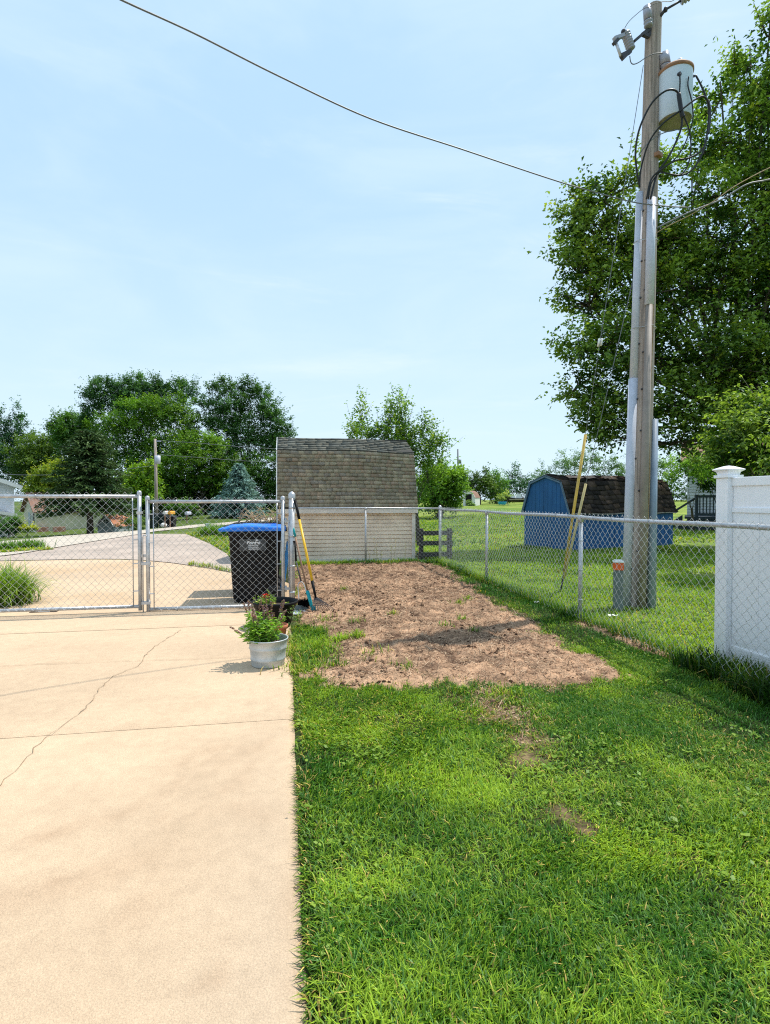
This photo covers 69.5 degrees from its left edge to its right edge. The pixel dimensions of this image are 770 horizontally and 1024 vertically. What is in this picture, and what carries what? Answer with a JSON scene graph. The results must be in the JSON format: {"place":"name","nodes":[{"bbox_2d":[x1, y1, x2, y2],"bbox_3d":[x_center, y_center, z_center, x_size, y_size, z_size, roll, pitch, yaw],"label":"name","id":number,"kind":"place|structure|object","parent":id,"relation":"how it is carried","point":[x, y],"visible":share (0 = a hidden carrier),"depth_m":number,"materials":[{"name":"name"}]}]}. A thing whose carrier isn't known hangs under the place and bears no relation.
{"place":"outdoors","nodes":[
{"label":"outdoors","id":0,"kind":"place"},
{"bbox_2d":[0,555,65,607],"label":"ornamental grass","id":1,"kind":"object","parent":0,"point":[12,580],"depth_m":7.56,"materials":[{"name":"green plant"}]},
{"bbox_2d":[0,517,273,555],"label":"street","id":2,"kind":"structure","parent":0,"point":[78,539],"depth_m":27.42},
{"bbox_2d":[168,511,174,526],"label":"mailbox","id":3,"kind":"object","parent":2,"relation":"on","point":[172,512],"visible":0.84,"depth_m":43.01,"materials":[{"name":"yellow wood"}]},
{"bbox_2d":[0,559,307,1023],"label":"driveway","id":4,"kind":"structure","parent":0,"point":[147,875],"depth_m":2.54,"materials":[{"name":"concrete"}]},
{"bbox_2d":[29,611,56,612],"bbox_3d":[-4.354,1.265,7.111,0.320,0.014,0.150,0,1,-10],"label":"drain plate","id":5,"kind":"object","parent":4,"relation":"on","point":[42,611],"visible":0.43,"depth_m":7.05,"materials":[{"name":"metal"}]},
{"bbox_2d":[0,490,145,612],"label":"chain link gate","id":6,"kind":"structure","parent":4,"relation":"on","point":[139,512],"depth_m":6.92,"materials":[{"name":"metal"}]},
{"bbox_2d":[218,523,286,601],"bbox_3d":[-1.864,0.709,7.933,0.926,1.099,0.692,0,1,-10],"label":"wheeled bin","id":7,"kind":"object","parent":4,"relation":"on","point":[253,533],"visible":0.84,"depth_m":7.65,"materials":[{"name":"black plastic"}]},
{"bbox_2d":[223,521,285,581],"bbox_3d":[-2.024,0.692,8.717,0.926,1.099,0.692,0,1,-10],"label":"wheeled bin","id":8,"kind":"object","parent":4,"relation":"on","point":[261,522],"visible":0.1,"depth_m":8.53,"materials":[{"name":"blue plastic"}]},
{"bbox_2d":[237,506,288,522],"bbox_3d":[-1.877,0.033,8.715,0.878,0.253,0.494,0,1,-10],"label":"branch pile","id":9,"kind":"object","parent":8,"relation":"on","point":[262,517],"visible":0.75,"depth_m":8.66,"materials":[{"name":"beige wood"}]},
{"bbox_2d":[247,633,287,668],"bbox_3d":[-1.017,1.208,4.823,0.351,0.236,0.351,0,1,-10],"label":"galvanised tub","id":10,"kind":"object","parent":4,"relation":"on","point":[264,655],"visible":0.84,"depth_m":4.69,"materials":[{"name":"metal"}]},
{"bbox_2d":[230,596,286,643],"bbox_3d":[-1.105,0.944,4.879,0.488,0.396,0.530,0,1,-10],"label":"salvia plant","id":11,"kind":"object","parent":10,"relation":"on","point":[264,628],"visible":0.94,"depth_m":4.78,"materials":[{"name":"green plant"}]},
{"bbox_2d":[251,597,297,626],"bbox_3d":[-1.247,1.147,6.285,0.524,0.294,0.524,0,1,-10],"label":"black plastic pot","id":12,"kind":"object","parent":4,"relation":"on","point":[289,600],"visible":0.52,"depth_m":6.15,"materials":[{"name":"plastic"}]},
{"bbox_2d":[253,590,295,625],"bbox_3d":[-1.235,1.062,6.217,0.504,0.361,0.382,0,1,-10],"label":"rose plant","id":13,"kind":"object","parent":12,"relation":"in","point":[268,599],"visible":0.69,"depth_m":6.19,"materials":[{"name":"green plant"}]},
{"bbox_2d":[276,622,287,633],"bbox_3d":[-1.077,1.225,5.646,0.180,0.167,0.180,0,1,-10],"label":"terracotta pot","id":14,"kind":"object","parent":4,"relation":"on","point":[284,628],"visible":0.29,"depth_m":5.60,"materials":[{"name":"ceramic"}]},
{"bbox_2d":[280,540,287,586],"bbox_3d":[-1.441,0.786,7.969,0.046,0.911,0.192,1,2,44],"label":"blue pole","id":15,"kind":"object","parent":4,"relation":"on","point":[286,556],"visible":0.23,"depth_m":7.98,"materials":[{"name":"plastic"}]},
{"bbox_2d":[0,500,769,1023],"bbox_3d":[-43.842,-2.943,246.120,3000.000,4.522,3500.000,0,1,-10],"label":"ground","id":16,"kind":"structure","parent":0,"point":[514,506],"depth_m":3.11,"materials":[{"name":"green plant"}]},
{"bbox_2d":[0,478,22,536],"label":"white house","id":17,"kind":"structure","parent":16,"relation":"on","point":[8,487],"depth_m":41.59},
{"bbox_2d":[0,514,24,537],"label":"boxwood shrub","id":18,"kind":"object","parent":16,"relation":"on","point":[9,526],"visible":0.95,"depth_m":36.91,"materials":[{"name":"green plant"}]},
{"bbox_2d":[0,395,39,483],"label":"leafy tree","id":19,"kind":"object","parent":16,"relation":"on","point":[7,435],"visible":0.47,"depth_m":95.46,"materials":[{"name":"green plant"}]},
{"bbox_2d":[0,537,56,548],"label":"daylily clump","id":20,"kind":"object","parent":16,"relation":"on","point":[10,544],"visible":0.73,"depth_m":17.73,"materials":[{"name":"green plant"}]},
{"bbox_2d":[18,520,40,535],"bbox_3d":[-25.886,1.135,40.050,1.676,1.473,1.467,0,1,-10],"label":"yellow shrub","id":21,"kind":"object","parent":16,"relation":"on","point":[27,528],"visible":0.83,"depth_m":39.96,"materials":[{"name":"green plant"}]},
{"bbox_2d":[0,427,76,500],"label":"olive tree","id":22,"kind":"object","parent":16,"relation":"on","point":[30,453],"visible":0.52,"depth_m":86.26,"materials":[{"name":"green plant"}]},
{"bbox_2d":[36,527,48,531],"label":"brick planter","id":23,"kind":"object","parent":16,"relation":"on","point":[44,529],"visible":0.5,"depth_m":53.93,"materials":[{"name":"red brick"}]},
{"bbox_2d":[19,454,69,494],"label":"bright tree","id":24,"kind":"object","parent":16,"relation":"on","point":[34,480],"visible":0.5,"depth_m":57.03,"materials":[{"name":"green plant"}]},
{"bbox_2d":[53,527,65,531],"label":"brick planter","id":25,"kind":"object","parent":16,"relation":"on","point":[57,529],"visible":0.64,"depth_m":49.74,"materials":[{"name":"red brick"}]},
{"bbox_2d":[20,492,107,531],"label":"cream house","id":26,"kind":"structure","parent":16,"relation":"on","point":[26,503],"depth_m":55.90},
{"bbox_2d":[28,512,30,524],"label":"door","id":27,"kind":"structure","parent":26,"relation":"in","point":[29,513],"depth_m":56.40,"materials":[{"name":"white"}]},
{"bbox_2d":[38,404,106,456],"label":"leafy tree","id":28,"kind":"object","parent":16,"relation":"on","point":[66,424],"visible":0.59,"depth_m":82.51,"materials":[{"name":"green plant"}]},
{"bbox_2d":[34,429,151,533],"bbox_3d":[-20.647,-2.014,39.118,7.709,7.682,7.713,0,1,-10],"label":"spruce tree","id":29,"kind":"object","parent":16,"relation":"on","point":[88,474],"visible":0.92,"depth_m":38.05,"materials":[{"name":"green plant"}]},
{"bbox_2d":[95,514,133,532],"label":"boulder","id":30,"kind":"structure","parent":16,"relation":"on","point":[109,526],"depth_m":41.27,"materials":[{"name":"white stone"}]},
{"bbox_2d":[0,534,230,571],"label":"driveway apron","id":31,"kind":"object","parent":16,"relation":"on","point":[202,550],"visible":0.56,"depth_m":16.02,"materials":[{"name":"concrete"}]},
{"bbox_2d":[113,514,145,530],"bbox_3d":[-17.509,0.811,38.880,2.482,1.655,1.810,0,1,14],"label":"dark shrub","id":32,"kind":"object","parent":16,"relation":"on","point":[128,520],"visible":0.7,"depth_m":38.76,"materials":[{"name":"green plant"}]},
{"bbox_2d":[0,531,280,572],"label":"verge grass","id":33,"kind":"structure","parent":16,"relation":"on","point":[208,538],"depth_m":17.24,"materials":[{"name":"green plant"}]},
{"bbox_2d":[115,456,168,516],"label":"bright tree","id":34,"kind":"object","parent":16,"relation":"on","point":[142,482],"visible":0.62,"depth_m":55.27,"materials":[{"name":"green plant"}]},
{"bbox_2d":[74,368,211,470],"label":"tall tree","id":35,"kind":"object","parent":16,"relation":"on","point":[119,388],"visible":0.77,"depth_m":80.83,"materials":[{"name":"green plant"}]},
{"bbox_2d":[82,382,209,481],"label":"broad tree","id":36,"kind":"object","parent":16,"relation":"on","point":[117,426],"visible":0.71,"depth_m":72.55,"materials":[{"name":"green plant"}]},
{"bbox_2d":[150,513,158,527],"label":"wheeled bin","id":37,"kind":"object","parent":16,"relation":"on","point":[156,520],"visible":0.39,"depth_m":44.23,"materials":[{"name":"black plastic"}]},
{"bbox_2d":[154,439,160,526],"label":"utility pole","id":38,"kind":"object","parent":16,"relation":"on","point":[157,459],"visible":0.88,"depth_m":45.84,"materials":[{"name":"brown wood"}]},
{"bbox_2d":[156,440,271,448],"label":"street wire","id":39,"kind":"object","parent":38,"relation":"attached to","point":[213,444],"visible":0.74,"depth_m":47.24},
{"bbox_2d":[167,455,275,462],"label":"street wire","id":40,"kind":"object","parent":38,"relation":"attached to","point":[214,458],"visible":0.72,"depth_m":47.27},
{"bbox_2d":[158,513,166,526],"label":"wheeled bin","id":41,"kind":"object","parent":16,"relation":"on","point":[161,518],"visible":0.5,"depth_m":44.78,"materials":[{"name":"black plastic"}]},
{"bbox_2d":[163,510,167,526],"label":"mailbox","id":42,"kind":"object","parent":16,"relation":"on","point":[165,512],"visible":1,"depth_m":42.99,"materials":[{"name":"white wood"}]},
{"bbox_2d":[107,462,223,519],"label":"shade tree","id":43,"kind":"object","parent":16,"relation":"on","point":[208,497],"visible":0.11,"depth_m":70.66,"materials":[{"name":"green plant"}]},
{"bbox_2d":[133,505,201,518],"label":"olive roofed house","id":44,"kind":"structure","parent":16,"relation":"on","point":[161,510],"depth_m":73.14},
{"bbox_2d":[166,516,176,526],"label":"wheeled bin","id":45,"kind":"object","parent":16,"relation":"on","point":[173,523],"visible":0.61,"depth_m":43.71,"materials":[{"name":"black plastic"}]},
{"bbox_2d":[165,496,204,519],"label":"leafy bush","id":46,"kind":"object","parent":16,"relation":"on","point":[180,505],"visible":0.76,"depth_m":57.96,"materials":[{"name":"green plant"}]},
{"bbox_2d":[150,423,244,514],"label":"oak tree","id":47,"kind":"object","parent":16,"relation":"on","point":[197,478],"visible":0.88,"depth_m":68.88,"materials":[{"name":"green plant"}]},
{"bbox_2d":[191,521,227,536],"bbox_3d":[-7.169,0.719,24.323,3.648,0.730,1.960,1,2,36],"label":"daylily clump","id":48,"kind":"object","parent":16,"relation":"on","point":[210,530],"visible":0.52,"depth_m":24.33,"materials":[{"name":"green plant"}]},
{"bbox_2d":[192,443,275,514],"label":"shade tree","id":49,"kind":"object","parent":16,"relation":"on","point":[266,482],"visible":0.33,"depth_m":72.75,"materials":[{"name":"green plant"}]},
{"bbox_2d":[206,463,268,518],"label":"blue spruce tree","id":50,"kind":"object","parent":16,"relation":"on","point":[238,483],"visible":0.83,"depth_m":59.08,"materials":[{"name":"green plant"}]},
{"bbox_2d":[197,372,298,479],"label":"tall tree","id":51,"kind":"object","parent":16,"relation":"on","point":[234,423],"visible":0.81,"depth_m":75.05,"materials":[{"name":"green plant"}]},
{"bbox_2d":[276,437,417,561],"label":"garden shed","id":52,"kind":"structure","parent":16,"relation":"on","point":[328,472],"depth_m":13.05,"materials":[{"name":"beige wood"}]},
{"bbox_2d":[296,507,437,562],"bbox_3d":[-0.456,0.574,12.450,3.347,1.374,0.164,0,1,-7],"label":"chain link fence","id":53,"kind":"object","parent":16,"relation":"on","point":[345,508],"visible":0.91,"depth_m":12.44,"materials":[{"name":"metal"}]},
{"bbox_2d":[368,539,419,559],"bbox_3d":[0.199,0.868,12.724,1.234,0.576,0.097,0,1,-1],"label":"tall weed","id":54,"kind":"object","parent":16,"relation":"on","point":[390,550],"visible":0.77,"depth_m":12.72,"materials":[{"name":"green plant"}]},
{"bbox_2d":[341,382,464,540],"bbox_3d":[0.584,-1.690,19.040,4.075,5.832,2.076,0,1,-10],"label":"young maple tree","id":55,"kind":"object","parent":16,"relation":"on","point":[431,444],"visible":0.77,"depth_m":18.89,"materials":[{"name":"green plant"}]},
{"bbox_2d":[416,528,452,559],"bbox_3d":[1.175,0.783,13.266,0.880,0.780,0.120,0,1,-10],"label":"rail fence","id":56,"kind":"object","parent":16,"relation":"on","point":[422,554],"visible":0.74,"depth_m":13.20,"materials":[{"name":"grey wood"}]},
{"bbox_2d":[416,451,474,517],"bbox_3d":[3.740,-1.748,38.315,5.131,4.859,4.174,0,1,17],"label":"leafy tree","id":57,"kind":"object","parent":16,"relation":"on","point":[456,478],"visible":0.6,"depth_m":37.45,"materials":[{"name":"green plant"}]},
{"bbox_2d":[457,449,460,464],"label":"utility pole","id":58,"kind":"object","parent":16,"relation":"on","point":[458,459],"visible":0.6,"depth_m":109.67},
{"bbox_2d":[465,499,475,505],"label":"leafy bush","id":59,"kind":"object","parent":16,"relation":"on","point":[471,503],"visible":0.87,"depth_m":71.72,"materials":[{"name":"green plant"}]},
{"bbox_2d":[463,491,479,505],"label":"gambrel shed","id":60,"kind":"structure","parent":16,"relation":"on","point":[475,497],"depth_m":74.36,"materials":[{"name":"white paint"}]},
{"bbox_2d":[466,494,471,504],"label":"doorway","id":61,"kind":"structure","parent":60,"relation":"in","point":[469,496],"depth_m":74.21,"materials":[{"name":"black plastic"}]},
{"bbox_2d":[458,462,509,504],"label":"distant tree","id":62,"kind":"object","parent":16,"relation":"on","point":[485,482],"visible":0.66,"depth_m":83.24,"materials":[{"name":"green plant"}]},
{"bbox_2d":[295,561,674,745],"bbox_3d":[0.399,1.277,7.769,3.700,0.170,9.900,0,1,-10],"label":"mulch bed","id":63,"kind":"object","parent":16,"relation":"on","point":[494,676],"visible":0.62,"depth_m":5.65,"materials":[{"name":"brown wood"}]},
{"bbox_2d":[288,491,294,597],"bbox_3d":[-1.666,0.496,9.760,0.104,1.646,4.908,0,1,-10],"label":"fence post","id":64,"kind":"object","parent":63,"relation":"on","point":[291,551],"visible":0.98,"depth_m":7.36,"materials":[{"name":"metal"}]},
{"bbox_2d":[141,496,289,611],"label":"chain link gate","id":65,"kind":"structure","parent":64,"relation":"attached to","point":[147,563],"depth_m":7.18,"materials":[{"name":"metal"}]},
{"bbox_2d":[293,605,307,614],"bbox_3d":[-1.087,1.232,6.988,0.310,0.075,0.232,0,1,-10],"label":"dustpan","id":66,"kind":"object","parent":63,"relation":"on","point":[297,607],"visible":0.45,"depth_m":7.08,"materials":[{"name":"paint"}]},
{"bbox_2d":[293,541,309,607],"bbox_3d":[-1.072,0.824,7.226,0.199,0.880,0.376,0,1,-17],"label":"lobby broom","id":67,"kind":"object","parent":63,"relation":"on","point":[304,602],"visible":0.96,"depth_m":7.18,"materials":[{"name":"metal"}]},
{"bbox_2d":[293,528,314,610],"bbox_3d":[-1.069,0.719,7.181,0.089,1.112,0.556,-1,2,-44],"label":"garden hoe","id":68,"kind":"object","parent":63,"relation":"on","point":[307,591],"visible":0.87,"depth_m":7.14,"materials":[{"name":"teal wood"}]},
{"bbox_2d":[294,500,333,611],"bbox_3d":[-0.985,0.545,7.105,0.691,1.402,0.280,1,1,33],"label":"garden rake","id":69,"kind":"object","parent":63,"relation":"on","point":[315,602],"visible":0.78,"depth_m":7.12,"materials":[{"name":"yellow plastic"}]},
{"bbox_2d":[260,557,530,701],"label":"weeds","id":70,"kind":"object","parent":63,"relation":"on","point":[306,643],"visible":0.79,"depth_m":5.24,"materials":[{"name":"green plant"}]},
{"bbox_2d":[482,468,515,503],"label":"distant tree","id":71,"kind":"object","parent":16,"relation":"on","point":[504,481],"visible":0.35,"depth_m":91.48,"materials":[{"name":"green plant"}]},
{"bbox_2d":[494,489,513,505],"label":"hydrangea bush","id":72,"kind":"object","parent":16,"relation":"on","point":[501,498],"visible":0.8,"depth_m":68.69,"materials":[{"name":"green plant"}]},
{"bbox_2d":[504,494,525,501],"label":"boat","id":73,"kind":"object","parent":16,"relation":"on","point":[516,498],"visible":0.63,"depth_m":68.53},
{"bbox_2d":[496,459,536,497],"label":"distant tree","id":74,"kind":"object","parent":16,"relation":"on","point":[520,481],"visible":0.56,"depth_m":109.14,"materials":[{"name":"green plant"}]},
{"bbox_2d":[529,454,574,478],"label":"distant tree","id":75,"kind":"object","parent":16,"relation":"on","point":[565,469],"visible":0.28,"depth_m":119.35,"materials":[{"name":"green plant"}]},
{"bbox_2d":[552,444,604,475],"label":"distant tree","id":76,"kind":"object","parent":16,"relation":"on","point":[575,464],"visible":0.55,"depth_m":121.26,"materials":[{"name":"green plant"}]},
{"bbox_2d":[521,474,678,550],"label":"garden shed","id":77,"kind":"structure","parent":16,"relation":"on","point":[554,493],"depth_m":16.31,"materials":[{"name":"blue wood"}]},
{"bbox_2d":[438,505,769,686],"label":"chain link fence","id":78,"kind":"object","parent":16,"relation":"on","point":[580,518],"visible":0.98,"depth_m":6.15,"materials":[{"name":"metal"}]},
{"bbox_2d":[592,453,625,475],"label":"distant tree","id":79,"kind":"object","parent":16,"relation":"on","point":[616,465],"visible":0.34,"depth_m":117.14,"materials":[{"name":"green plant"}]},
{"bbox_2d":[612,559,623,610],"bbox_3d":[3.012,0.951,7.172,0.135,0.669,0.135,0,1,19],"label":"cable pedestal","id":80,"kind":"object","parent":16,"relation":"on","point":[619,584],"visible":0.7,"depth_m":7.12,"materials":[{"name":"paint"}]},
{"bbox_2d":[524,0,769,483],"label":"maple tree","id":81,"kind":"object","parent":16,"relation":"on","point":[735,269],"visible":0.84,"depth_m":15.83,"materials":[{"name":"green plant"}]},
{"bbox_2d":[612,0,710,609],"bbox_3d":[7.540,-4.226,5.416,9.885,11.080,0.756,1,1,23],"label":"utility pole","id":82,"kind":"object","parent":16,"relation":"on","point":[668,100],"visible":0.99,"depth_m":7.23,"materials":[{"name":"grey wood"}]},
{"bbox_2d":[120,0,688,207],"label":"overhead wire","id":83,"kind":"object","parent":82,"relation":"attached to","point":[196,34],"visible":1,"depth_m":5.37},
{"bbox_2d":[560,280,632,589],"bbox_3d":[3.069,-1.161,8.007,0.042,4.880,1.396,-1,1,-29],"label":"guy wire","id":84,"kind":"object","parent":82,"relation":"attached to","point":[576,525],"visible":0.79,"depth_m":8.27,"materials":[{"name":"metal"}]},
{"bbox_2d":[563,65,643,571],"bbox_3d":[3.070,-2.314,7.972,0.062,7.144,1.373,-1,1,-29],"label":"guy wire","id":85,"kind":"object","parent":82,"relation":"attached to","point":[600,341],"visible":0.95,"depth_m":8.22,"materials":[{"name":"grey metal"}]},
{"bbox_2d":[656,179,769,228],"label":"overhead wire","id":86,"kind":"object","parent":82,"relation":"attached to","point":[712,202],"visible":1,"depth_m":7.21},
{"bbox_2d":[656,167,769,232],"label":"overhead wire","id":87,"kind":"object","parent":82,"relation":"attached to","point":[712,201],"visible":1,"depth_m":7.22,"materials":[{"name":"metal cable"},{"name":"black rubber"}]},
{"bbox_2d":[658,453,686,500],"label":"distant tree","id":88,"kind":"object","parent":16,"relation":"on","point":[661,464],"visible":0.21,"depth_m":99.45,"materials":[{"name":"green plant"}]},
{"bbox_2d":[658,449,716,531],"bbox_3d":[11.956,-0.712,22.042,3.106,3.761,1.775,0,1,-10],"label":"young tree","id":89,"kind":"object","parent":16,"relation":"on","point":[698,472],"visible":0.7,"depth_m":22.02,"materials":[{"name":"green plant"}]},
{"bbox_2d":[673,440,765,530],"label":"white house","id":90,"kind":"structure","parent":16,"relation":"on","point":[704,507],"depth_m":24.98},
{"bbox_2d":[679,453,762,519],"bbox_3d":[14.407,-1.047,23.266,3.904,4.432,3.602,0,1,-10],"label":"shade tree","id":91,"kind":"object","parent":16,"relation":"on","point":[707,485],"visible":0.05,"depth_m":22.90,"materials":[{"name":"green plant"}]},
{"bbox_2d":[681,374,769,476],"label":"dogwood tree","id":92,"kind":"object","parent":16,"relation":"on","point":[735,444],"visible":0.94,"depth_m":10.36,"materials":[{"name":"green plant"}]},
{"bbox_2d":[712,466,769,672],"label":"vinyl fence","id":93,"kind":"object","parent":16,"relation":"on","point":[739,498],"visible":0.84,"depth_m":4.66,"materials":[{"name":"white plastic"}]},
{"bbox_2d":[0,0,769,500],"label":"sky","id":94,"kind":"structure","parent":0,"point":[170,200],"materials":[{"name":"blue"}]},
{"bbox_2d":[415,513,769,706],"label":"lawn grass","id":95,"kind":"structure","parent":0,"point":[708,668],"depth_m":8.71,"materials":[{"name":"green plant"}]}
]}

